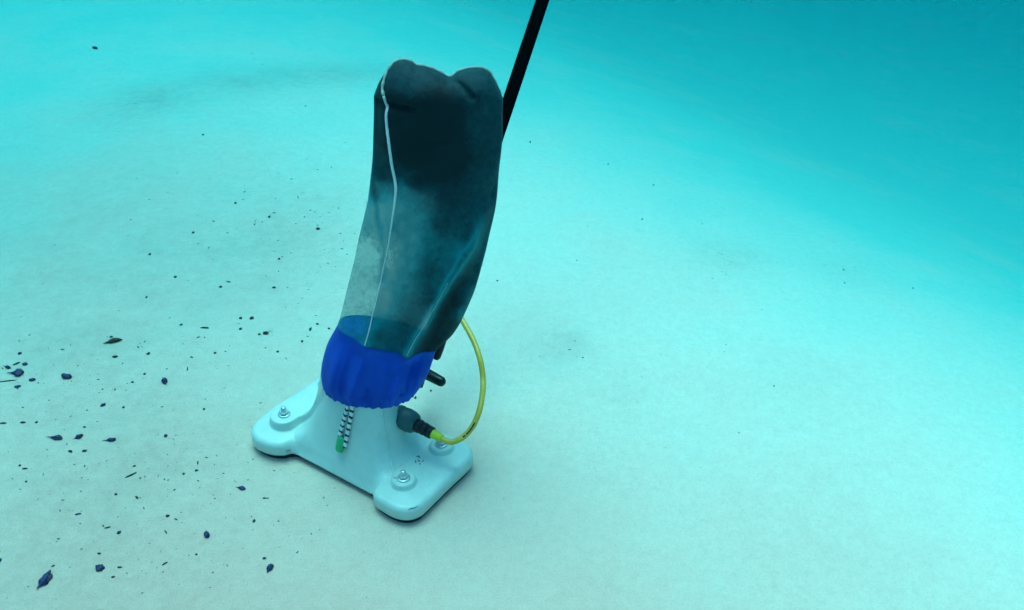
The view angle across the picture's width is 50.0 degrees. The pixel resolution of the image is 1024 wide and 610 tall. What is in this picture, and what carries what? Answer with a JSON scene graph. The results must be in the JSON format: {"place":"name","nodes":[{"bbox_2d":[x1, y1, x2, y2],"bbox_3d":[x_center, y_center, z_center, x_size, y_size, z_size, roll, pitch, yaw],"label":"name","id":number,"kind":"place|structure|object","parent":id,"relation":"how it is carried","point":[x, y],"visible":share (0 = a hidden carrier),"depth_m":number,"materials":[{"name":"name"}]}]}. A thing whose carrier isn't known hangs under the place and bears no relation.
{"place":"outdoors","nodes":[
{"label":"outdoors","id":0,"kind":"place"},
{"bbox_2d":[0,0,1023,609],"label":"pool floor","id":1,"kind":"structure","parent":0,"point":[870,456],"depth_m":2.77,"materials":[{"name":"paint"}]},
{"bbox_2d":[7,368,23,375],"bbox_3d":[-1.117,0.149,2.472,0.035,0.010,0.024,13,37,18],"label":"seed husk","id":2,"kind":"object","parent":1,"relation":"on","point":[18,371],"visible":1,"depth_m":2.47,"materials":[{"name":"plant"}]},
{"bbox_2d":[36,570,52,588],"bbox_3d":[-0.843,0.494,1.979,0.019,0.010,0.046,11,36,15],"label":"leaf scrap","id":3,"kind":"object","parent":1,"relation":"on","point":[45,578],"visible":1,"depth_m":1.98,"materials":[{"name":"plant"}]},
{"bbox_2d":[47,435,62,439],"bbox_3d":[-0.958,0.275,2.294,0.042,0.008,0.014,5,35,7],"label":"seed husk","id":4,"kind":"object","parent":1,"relation":"on","point":[57,437],"visible":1,"depth_m":2.29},
{"bbox_2d":[61,373,71,378],"bbox_3d":[-0.997,0.158,2.460,0.026,0.009,0.016,7,36,10],"label":"seed","id":5,"kind":"object","parent":1,"relation":"on","point":[66,376],"visible":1,"depth_m":2.46,"materials":[{"name":"plant"}]},
{"bbox_2d":[74,434,82,438],"bbox_3d":[-0.907,0.275,2.295,0.013,0.007,0.019,11,37,16],"label":"seed","id":6,"kind":"object","parent":1,"relation":"on","point":[78,436],"visible":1,"depth_m":2.29,"materials":[{"name":"plant"}]},
{"bbox_2d":[95,564,104,571],"bbox_3d":[-0.753,0.479,2.004,0.018,0.007,0.017,18,39,24],"label":"seed","id":7,"kind":"object","parent":1,"relation":"on","point":[100,567],"visible":1,"depth_m":2.00,"materials":[{"name":"plant"}]},
{"bbox_2d":[102,438,115,441],"bbox_3d":[-0.840,0.280,2.288,0.030,0.007,0.012,-5,35,-7],"label":"seed husk","id":8,"kind":"object","parent":1,"relation":"on","point":[111,439],"visible":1,"depth_m":2.29,"materials":[{"name":"plant"}]},
{"bbox_2d":[102,338,121,343],"bbox_3d":[-0.935,0.083,2.567,0.046,0.009,0.013,-14,37,-19],"label":"leaf scrap","id":9,"kind":"object","parent":1,"relation":"on","point":[113,340],"visible":1,"depth_m":2.56,"materials":[{"name":"plant"}]},
{"bbox_2d":[161,377,167,383],"bbox_3d":[-0.775,0.166,2.448,0.014,0.010,0.031,-20,40,-26],"label":"leaf scrap","id":10,"kind":"object","parent":1,"relation":"on","point":[164,380],"visible":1,"depth_m":2.44,"materials":[{"name":"plant"}]},
{"bbox_2d":[204,531,209,537],"bbox_3d":[-0.576,0.432,2.071,0.011,0.006,0.018,-15,38,-20],"label":"seed","id":11,"kind":"object","parent":1,"relation":"on","point":[206,534],"visible":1,"depth_m":2.07,"materials":[{"name":"plant"}]},
{"bbox_2d":[266,564,273,572],"bbox_3d":[-0.443,0.480,2.002,0.012,0.007,0.022,9,36,12],"label":"leaf scrap","id":12,"kind":"object","parent":1,"relation":"on","point":[269,567],"visible":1,"depth_m":2.00,"materials":[{"name":"plant"}]},
{"bbox_2d":[251,342,472,522],"bbox_3d":[-0.272,0.186,2.238,0.440,0.218,0.375,22,40,28],"label":"pool vacuum","id":13,"kind":"object","parent":1,"relation":"on","point":[394,464],"visible":0.74,"depth_m":2.17,"materials":[{"name":"white plastic"}]},
{"bbox_2d":[321,58,502,452],"bbox_3d":[-0.192,-0.079,2.044,0.372,0.749,0.175,-12,37,-17],"label":"filter bag","id":14,"kind":"object","parent":13,"relation":"on","point":[433,190],"visible":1,"depth_m":1.96,"materials":[{"name":"black fabric"}]},
{"bbox_2d":[412,317,485,444],"bbox_3d":[-0.125,0.032,2.250,0.146,0.256,0.485,0,35,0],"label":"water hose","id":15,"kind":"object","parent":13,"relation":"attached to","point":[423,428],"visible":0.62,"depth_m":2.14,"materials":[{"name":"yellow plastic"}]},
{"bbox_2d":[502,0,548,141],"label":"vacuum pole","id":16,"kind":"object","parent":13,"relation":"on","point":[512,90],"depth_m":2.43,"materials":[{"name":"black metal"}]},
{"bbox_2d":[2,49,924,606],"bbox_3d":[-0.062,-0.096,3.268,3.109,0.507,3.007,0,35,0],"label":"fine grit","id":17,"kind":"object","parent":1,"relation":"on","point":[228,365],"visible":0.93,"depth_m":2.40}
]}

